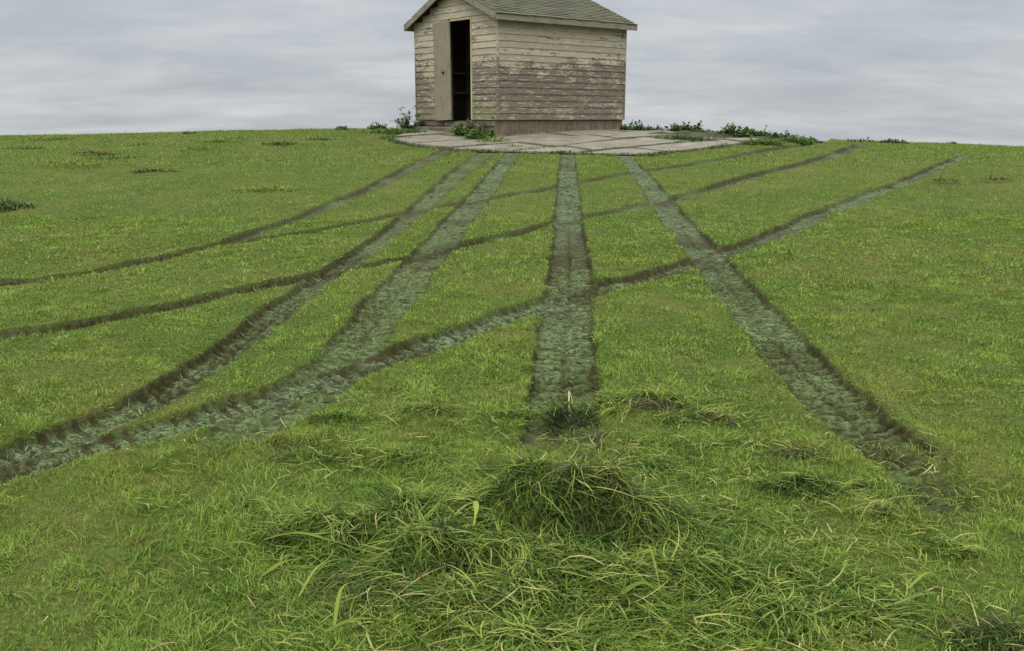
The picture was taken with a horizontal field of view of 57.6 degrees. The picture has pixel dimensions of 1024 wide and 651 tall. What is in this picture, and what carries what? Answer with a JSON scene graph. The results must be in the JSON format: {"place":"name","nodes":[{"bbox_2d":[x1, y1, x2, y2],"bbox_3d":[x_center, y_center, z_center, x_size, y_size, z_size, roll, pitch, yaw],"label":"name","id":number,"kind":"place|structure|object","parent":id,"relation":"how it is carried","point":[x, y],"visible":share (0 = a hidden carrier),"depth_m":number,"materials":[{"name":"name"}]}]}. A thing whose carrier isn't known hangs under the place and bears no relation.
{"place":"outdoors","nodes":[
{"label":"outdoors","id":0,"kind":"place"},
{"bbox_2d":[0,129,1023,650],"bbox_3d":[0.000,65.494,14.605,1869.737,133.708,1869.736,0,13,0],"label":"ground","id":1,"kind":"structure","parent":0,"point":[796,363],"depth_m":4.58,"materials":[{"name":"green plant"}]},
{"bbox_2d":[0,195,39,212],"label":"grass tussock","id":2,"kind":"object","parent":1,"relation":"on","point":[15,202],"depth_m":9.24,"materials":[{"name":"green plant"}]},
{"bbox_2d":[5,143,44,149],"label":"grass tussock","id":3,"kind":"object","parent":1,"relation":"on","point":[23,147],"depth_m":18.63,"materials":[{"name":"green plant"}]},
{"bbox_2d":[33,137,73,140],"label":"grass tussock","id":4,"kind":"object","parent":1,"relation":"on","point":[43,139],"depth_m":20.56,"materials":[{"name":"green plant"}]},
{"bbox_2d":[33,157,98,163],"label":"grass tussock","id":5,"kind":"object","parent":1,"relation":"on","point":[61,161],"depth_m":15.34,"materials":[{"name":"green plant"}]},
{"bbox_2d":[43,160,112,168],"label":"grass tussock","id":6,"kind":"object","parent":1,"relation":"on","point":[77,165],"depth_m":14.41,"materials":[{"name":"green plant"}]},
{"bbox_2d":[71,150,118,155],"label":"grass tussock","id":7,"kind":"object","parent":1,"relation":"on","point":[92,152],"depth_m":17.25,"materials":[{"name":"green plant"}]},
{"bbox_2d":[82,154,139,159],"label":"grass tussock","id":8,"kind":"object","parent":1,"relation":"on","point":[113,157],"depth_m":16.07,"materials":[{"name":"green plant"}]},
{"bbox_2d":[117,141,158,145],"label":"grass tussock","id":9,"kind":"object","parent":1,"relation":"on","point":[146,143],"depth_m":19.04,"materials":[{"name":"green plant"}]},
{"bbox_2d":[129,167,178,173],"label":"grass tussock","id":10,"kind":"object","parent":1,"relation":"on","point":[151,170],"depth_m":13.75,"materials":[{"name":"green plant"}]},
{"bbox_2d":[124,489,207,513],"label":"grass clump","id":11,"kind":"object","parent":1,"relation":"on","point":[165,506],"visible":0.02,"depth_m":2.66,"materials":[{"name":"plant"}]},
{"bbox_2d":[177,145,222,151],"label":"grass tussock","id":12,"kind":"object","parent":1,"relation":"on","point":[188,147],"depth_m":17.88,"materials":[{"name":"green plant"}]},
{"bbox_2d":[200,137,236,142],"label":"grass tussock","id":13,"kind":"object","parent":1,"relation":"on","point":[215,140],"depth_m":19.70,"materials":[{"name":"green plant"}]},
{"bbox_2d":[215,136,251,138],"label":"grass tussock","id":14,"kind":"object","parent":1,"relation":"on","point":[234,137],"depth_m":20.19,"materials":[{"name":"green plant"}]},
{"bbox_2d":[41,151,447,275],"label":"tyre track","id":15,"kind":"structure","parent":1,"relation":"on","point":[364,192],"depth_m":12.86,"materials":[{"name":"green plant"}]},
{"bbox_2d":[2,153,489,475],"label":"tyre track","id":16,"kind":"structure","parent":1,"relation":"on","point":[240,332],"depth_m":4.43,"materials":[{"name":"green plant"}]},
{"bbox_2d":[231,184,299,192],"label":"grass tussock","id":17,"kind":"object","parent":1,"relation":"on","point":[268,187],"depth_m":11.04,"materials":[{"name":"green plant"}]},
{"bbox_2d":[261,139,296,145],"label":"grass tussock","id":18,"kind":"object","parent":1,"relation":"on","point":[277,143],"depth_m":18.90,"materials":[{"name":"green plant"}]},
{"bbox_2d":[217,476,376,564],"bbox_3d":[-0.517,0.529,2.467,0.556,0.209,0.466,0,13,0],"label":"grass clump","id":19,"kind":"object","parent":1,"relation":"on","point":[301,521],"visible":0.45,"depth_m":2.46,"materials":[{"name":"plant"}]},
{"bbox_2d":[254,441,353,473],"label":"grass clump","id":20,"kind":"object","parent":1,"relation":"on","point":[313,454],"visible":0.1,"depth_m":2.98,"materials":[{"name":"plant"}]},
{"bbox_2d":[303,136,337,140],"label":"grass tussock","id":21,"kind":"object","parent":1,"relation":"on","point":[324,138],"depth_m":19.93,"materials":[{"name":"green plant"}]},
{"bbox_2d":[308,405,368,431],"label":"grass clump","id":22,"kind":"object","parent":1,"relation":"on","point":[347,415],"visible":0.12,"depth_m":3.29,"materials":[{"name":"plant"}]},
{"bbox_2d":[335,126,348,129],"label":"weed plant","id":23,"kind":"object","parent":1,"relation":"on","point":[341,127],"visible":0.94,"depth_m":22.72,"materials":[{"name":"green plant"}]},
{"bbox_2d":[207,154,518,445],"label":"tyre track","id":24,"kind":"structure","parent":1,"relation":"on","point":[403,278],"depth_m":6.69,"materials":[{"name":"green plant"}]},
{"bbox_2d":[367,121,386,128],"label":"weed plant","id":25,"kind":"object","parent":1,"relation":"on","point":[374,126],"visible":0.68,"depth_m":22.74,"materials":[{"name":"green plant"}]},
{"bbox_2d":[360,124,427,134],"bbox_3d":[-2.661,-4.444,21.083,1.591,0.264,1.324,0,13,0],"label":"weed patch","id":26,"kind":"object","parent":1,"relation":"on","point":[392,130],"visible":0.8,"depth_m":20.90,"materials":[{"name":"green plant"}]},
{"bbox_2d":[329,437,458,477],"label":"grass clump","id":27,"kind":"object","parent":1,"relation":"on","point":[408,457],"visible":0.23,"depth_m":2.94,"materials":[{"name":"plant"}]},
{"bbox_2d":[390,105,424,127],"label":"bush","id":28,"kind":"object","parent":1,"relation":"on","point":[405,121],"visible":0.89,"depth_m":21.99,"materials":[{"name":"green plant"}]},
{"bbox_2d":[401,120,428,129],"bbox_3d":[-2.295,-4.784,22.275,0.816,0.278,0.711,0,13,0],"label":"weed patch","id":29,"kind":"object","parent":1,"relation":"on","point":[408,127],"visible":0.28,"depth_m":22.08,"materials":[{"name":"green plant"}]},
{"bbox_2d":[396,389,472,421],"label":"grass clump","id":30,"kind":"object","parent":1,"relation":"on","point":[427,405],"visible":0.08,"depth_m":3.39,"materials":[{"name":"plant"}]},
{"bbox_2d":[11,146,865,333],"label":"tyre track","id":31,"kind":"structure","parent":1,"relation":"on","point":[556,224],"depth_m":8.69,"materials":[{"name":"green plant"}]},
{"bbox_2d":[27,158,963,470],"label":"tyre track","id":32,"kind":"structure","parent":1,"relation":"on","point":[477,332],"depth_m":4.42,"materials":[{"name":"green plant"}]},
{"bbox_2d":[470,395,549,425],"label":"grass clump","id":33,"kind":"object","parent":1,"relation":"on","point":[514,413],"visible":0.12,"depth_m":3.40,"materials":[{"name":"plant"}]},
{"bbox_2d":[0,127,1023,650],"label":"lawn grass","id":34,"kind":"structure","parent":1,"relation":"on","point":[474,445],"depth_m":4.18,"materials":[{"name":"green plant"}]},
{"bbox_2d":[0,382,1023,650],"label":"loose clippings","id":35,"kind":"object","parent":1,"relation":"on","point":[708,644],"visible":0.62,"depth_m":2.22,"materials":[{"name":"green plant"}]},
{"bbox_2d":[325,617,392,631],"bbox_3d":[-0.326,0.636,1.996,0.151,0.021,0.013,-5,13,-21],"label":"cut straw","id":36,"kind":"object","parent":35,"relation":"on","point":[342,623],"visible":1,"depth_m":1.99,"materials":[{"name":"plant"}]},
{"bbox_2d":[0,457,1023,650],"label":"rough grass","id":37,"kind":"structure","parent":1,"relation":"on","point":[229,541],"depth_m":2.41,"materials":[{"name":"green plant"}]},
{"bbox_2d":[436,442,590,479],"bbox_3d":[0.007,0.431,2.878,0.541,0.189,0.332,5,14,22],"label":"grass clump","id":38,"kind":"object","parent":1,"relation":"on","point":[494,463],"visible":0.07,"depth_m":2.88,"materials":[{"name":"plant"}]},
{"bbox_2d":[404,0,637,135],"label":"shed","id":39,"kind":"structure","parent":1,"relation":"on","point":[511,67],"depth_m":20.97,"materials":[{"name":"brown wood"}]},
{"bbox_2d":[433,20,451,120],"bbox_3d":[-1.602,-5.770,21.139,0.089,2.165,0.818,-7,13,-29],"label":"door","id":40,"kind":"structure","parent":39,"relation":"in","point":[441,30],"depth_m":21.10,"materials":[{"name":"paint"}]},
{"bbox_2d":[93,441,975,650],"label":"grass heap","id":41,"kind":"object","parent":1,"relation":"on","point":[554,523],"depth_m":2.23,"materials":[{"name":"plant"}]},
{"bbox_2d":[262,557,302,575],"bbox_3d":[-0.554,0.582,2.266,0.114,0.021,0.018,-12,17,-43],"label":"cut straw","id":42,"kind":"object","parent":41,"relation":"on","point":[272,567],"visible":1,"depth_m":2.25,"materials":[{"name":"plant"}]},
{"bbox_2d":[293,578,307,592],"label":"cut straw","id":43,"kind":"object","parent":41,"relation":"on","point":[300,582],"visible":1,"depth_m":2.17,"materials":[{"name":"plant"}]},
{"bbox_2d":[299,550,334,596],"bbox_3d":[-0.462,0.584,2.234,0.011,0.028,0.223,3,13,11],"label":"cut straw","id":44,"kind":"object","parent":41,"relation":"on","point":[310,575],"visible":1,"depth_m":2.18,"materials":[{"name":"plant"}]},
{"bbox_2d":[264,532,370,552],"bbox_3d":[-0.495,0.550,2.384,0.301,0.024,0.026,3,13,13],"label":"cut straw","id":45,"kind":"object","parent":41,"relation":"on","point":[306,533],"visible":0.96,"depth_m":2.40,"materials":[{"name":"plant"}]},
{"bbox_2d":[333,581,354,624],"bbox_3d":[-0.377,0.608,2.069,0.019,0.038,0.160,2,13,8],"label":"cut straw","id":46,"kind":"object","parent":41,"relation":"on","point":[337,602],"visible":1,"depth_m":2.04,"materials":[{"name":"plant"}]},
{"bbox_2d":[473,501,478,525],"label":"cut straw","id":47,"kind":"object","parent":41,"relation":"on","point":[476,505],"visible":1,"depth_m":2.38,"materials":[{"name":"green plant"}]},
{"bbox_2d":[619,581,669,598],"bbox_3d":[0.300,0.603,2.110,0.123,0.036,0.033,-1,13,-6],"label":"cut straw","id":48,"kind":"object","parent":41,"relation":"on","point":[628,588],"visible":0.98,"depth_m":2.11,"materials":[{"name":"green plant"}]},
{"bbox_2d":[649,548,660,589],"bbox_3d":[0.338,0.580,2.209,0.007,0.037,0.184,0,13,0],"label":"cut straw","id":49,"kind":"object","parent":41,"relation":"on","point":[654,561],"visible":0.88,"depth_m":2.21,"materials":[{"name":"green plant"}]},
{"bbox_2d":[694,613,753,618],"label":"cut straw","id":50,"kind":"object","parent":41,"relation":"on","point":[717,614],"visible":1,"depth_m":2.04,"materials":[{"name":"yellow plant"}]},
{"bbox_2d":[908,572,941,587],"bbox_3d":[0.963,0.596,2.184,0.093,0.019,0.030,-3,13,-14],"label":"cut straw","id":51,"kind":"object","parent":41,"relation":"on","point":[916,580],"visible":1,"depth_m":2.18,"materials":[{"name":"green plant"}]},
{"bbox_2d":[521,153,596,449],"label":"tyre track","id":52,"kind":"structure","parent":1,"relation":"on","point":[563,290],"depth_m":5.68,"materials":[{"name":"green plant"}]},
{"bbox_2d":[524,396,601,431],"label":"grass clump","id":53,"kind":"object","parent":1,"relation":"on","point":[565,420],"visible":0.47,"depth_m":3.35,"materials":[{"name":"plant"}]},
{"bbox_2d":[568,391,572,415],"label":"cut straw","id":54,"kind":"object","parent":53,"relation":"on","point":[569,393],"visible":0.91,"depth_m":3.44,"materials":[{"name":"yellow plant"}]},
{"bbox_2d":[390,129,771,155],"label":"patio","id":55,"kind":"structure","parent":1,"relation":"on","point":[576,141],"depth_m":18.98,"materials":[{"name":"grey concrete"}]},
{"bbox_2d":[449,117,493,135],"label":"weed plant","id":56,"kind":"object","parent":55,"relation":"on","point":[457,130],"visible":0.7,"depth_m":20.15,"materials":[{"name":"green plant"}]},
{"bbox_2d":[461,129,495,139],"bbox_3d":[-0.707,-4.028,19.678,0.752,0.293,0.651,0,13,0],"label":"weed patch","id":57,"kind":"object","parent":55,"relation":"on","point":[472,135],"visible":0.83,"depth_m":19.58,"materials":[{"name":"green plant"}]},
{"bbox_2d":[476,135,509,142],"bbox_3d":[-0.391,-3.850,19.206,0.814,0.231,0.691,0,13,0],"label":"weed patch","id":58,"kind":"object","parent":55,"relation":"on","point":[497,139],"visible":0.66,"depth_m":19.13,"materials":[{"name":"green plant"}]},
{"bbox_2d":[616,119,648,129],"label":"weed plant","id":59,"kind":"object","parent":55,"relation":"on","point":[631,127],"visible":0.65,"depth_m":21.77,"materials":[{"name":"green plant"}]},
{"bbox_2d":[643,124,667,130],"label":"weed plant","id":60,"kind":"object","parent":55,"relation":"on","point":[656,128],"visible":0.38,"depth_m":21.66,"materials":[{"name":"green plant"}]},
{"bbox_2d":[650,132,704,140],"bbox_3d":[3.526,-3.994,19.710,1.218,0.255,1.039,0,13,0],"label":"weed patch","id":61,"kind":"object","parent":55,"relation":"on","point":[665,136],"visible":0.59,"depth_m":19.57,"materials":[{"name":"green plant"}]},
{"bbox_2d":[663,120,703,131],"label":"weed plant","id":62,"kind":"object","parent":55,"relation":"on","point":[680,127],"visible":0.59,"depth_m":21.36,"materials":[{"name":"green plant"}]},
{"bbox_2d":[672,133,720,141],"bbox_3d":[3.892,-3.934,19.595,1.072,0.230,0.990,-7,14,-28],"label":"weed patch","id":63,"kind":"object","parent":55,"relation":"on","point":[701,140],"visible":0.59,"depth_m":19.48,"materials":[{"name":"green plant"}]},
{"bbox_2d":[693,127,717,131],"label":"weed plant","id":64,"kind":"object","parent":55,"relation":"on","point":[703,130],"visible":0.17,"depth_m":21.03,"materials":[{"name":"green plant"}]},
{"bbox_2d":[716,122,754,136],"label":"weed plant","id":65,"kind":"object","parent":55,"relation":"on","point":[738,131],"visible":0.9,"depth_m":20.25,"materials":[{"name":"green plant"}]},
{"bbox_2d":[749,125,774,136],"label":"weed plant","id":66,"kind":"object","parent":55,"relation":"on","point":[759,133],"visible":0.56,"depth_m":20.39,"materials":[{"name":"green plant"}]},
{"bbox_2d":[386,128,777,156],"bbox_3d":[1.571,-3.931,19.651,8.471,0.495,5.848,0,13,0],"label":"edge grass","id":67,"kind":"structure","parent":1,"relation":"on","point":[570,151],"depth_m":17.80,"materials":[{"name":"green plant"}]},
{"bbox_2d":[556,369,725,426],"bbox_3d":[0.481,0.262,3.457,0.628,0.225,0.373,-4,13,-19],"label":"grass clump","id":68,"kind":"object","parent":1,"relation":"on","point":[646,401],"visible":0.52,"depth_m":3.45,"materials":[{"name":"plant"}]},
{"bbox_2d":[580,437,719,484],"bbox_3d":[0.419,0.438,2.898,0.538,0.165,0.332,0,13,0],"label":"grass clump","id":69,"kind":"object","parent":1,"relation":"on","point":[661,466],"visible":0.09,"depth_m":2.91,"materials":[{"name":"plant"}]},
{"bbox_2d":[586,417,787,461],"bbox_3d":[0.648,0.388,3.103,0.853,0.162,0.467,0,13,0],"label":"grass clump","id":70,"kind":"object","parent":1,"relation":"on","point":[668,442],"visible":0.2,"depth_m":3.12,"materials":[{"name":"plant"}]},
{"bbox_2d":[635,394,772,435],"bbox_3d":[0.720,0.320,3.342,0.588,0.186,0.361,0,13,0],"label":"grass clump","id":71,"kind":"object","parent":1,"relation":"on","point":[725,419],"visible":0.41,"depth_m":3.34,"materials":[{"name":"plant"}]},
{"bbox_2d":[742,137,785,145],"bbox_3d":[5.184,-3.811,19.216,0.941,0.216,0.838,0,13,0],"label":"weed patch","id":72,"kind":"object","parent":1,"relation":"on","point":[771,142],"visible":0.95,"depth_m":19.12,"materials":[{"name":"green plant"}]},
{"bbox_2d":[772,130,798,137],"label":"weed plant","id":73,"kind":"object","parent":1,"relation":"on","point":[781,134],"visible":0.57,"depth_m":20.31,"materials":[{"name":"green plant"}]},
{"bbox_2d":[778,133,814,144],"bbox_3d":[6.134,-4.002,20.006,0.859,0.268,0.736,0,13,0],"label":"weed patch","id":74,"kind":"object","parent":1,"relation":"on","point":[800,140],"visible":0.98,"depth_m":19.91,"materials":[{"name":"green plant"}]},
{"bbox_2d":[620,156,982,532],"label":"tyre track","id":75,"kind":"structure","parent":1,"relation":"on","point":[736,283],"depth_m":6.79,"materials":[{"name":"green plant"}]},
{"bbox_2d":[745,427,860,468],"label":"grass clump","id":76,"kind":"object","parent":1,"relation":"on","point":[795,453],"visible":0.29,"depth_m":3.03,"materials":[{"name":"plant"}]},
{"bbox_2d":[746,466,861,508],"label":"grass clump","id":77,"kind":"object","parent":1,"relation":"on","point":[797,481],"visible":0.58,"depth_m":2.72,"materials":[{"name":"plant"}]},
{"bbox_2d":[801,137,822,142],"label":"weed plant","id":78,"kind":"object","parent":1,"relation":"on","point":[815,140],"visible":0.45,"depth_m":20.42,"materials":[{"name":"green plant"}]},
{"bbox_2d":[847,137,877,142],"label":"weed plant","id":79,"kind":"object","parent":1,"relation":"on","point":[860,140],"visible":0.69,"depth_m":21.30,"materials":[{"name":"green plant"}]},
{"bbox_2d":[823,460,922,500],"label":"grass clump","id":80,"kind":"object","parent":1,"relation":"on","point":[862,486],"visible":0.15,"depth_m":2.77,"materials":[{"name":"plant"}]},
{"bbox_2d":[879,138,908,143],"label":"weed plant","id":81,"kind":"object","parent":1,"relation":"on","point":[893,141],"visible":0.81,"depth_m":20.94,"materials":[{"name":"green plant"}]},
{"bbox_2d":[840,470,957,532],"bbox_3d":[1.061,0.502,2.650,0.420,0.154,0.362,5,13,21],"label":"grass clump","id":82,"kind":"object","parent":1,"relation":"on","point":[881,507],"visible":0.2,"depth_m":2.60,"materials":[{"name":"plant"}]},
{"bbox_2d":[881,522,1002,572],"bbox_3d":[1.099,0.542,2.410,0.310,0.202,0.333,-8,15,-30],"label":"grass clump","id":83,"kind":"object","parent":1,"relation":"on","point":[940,540],"visible":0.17,"depth_m":2.39,"materials":[{"name":"plant"}]},
{"bbox_2d":[928,175,957,181],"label":"grass tussock","id":84,"kind":"object","parent":1,"relation":"on","point":[939,179],"depth_m":11.99,"materials":[{"name":"green plant"}]},
{"bbox_2d":[900,595,1023,650],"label":"grass clump","id":85,"kind":"object","parent":1,"relation":"on","point":[996,636],"visible":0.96,"depth_m":1.98,"materials":[{"name":"plant"}]},
{"bbox_2d":[982,174,1009,179],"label":"grass tussock","id":86,"kind":"object","parent":1,"relation":"on","point":[994,178],"depth_m":12.22,"materials":[{"name":"green plant"}]},
{"bbox_2d":[0,0,1023,145],"label":"sky","id":87,"kind":"structure","parent":0,"point":[935,71],"materials":[{"name":"grey"}]}
]}

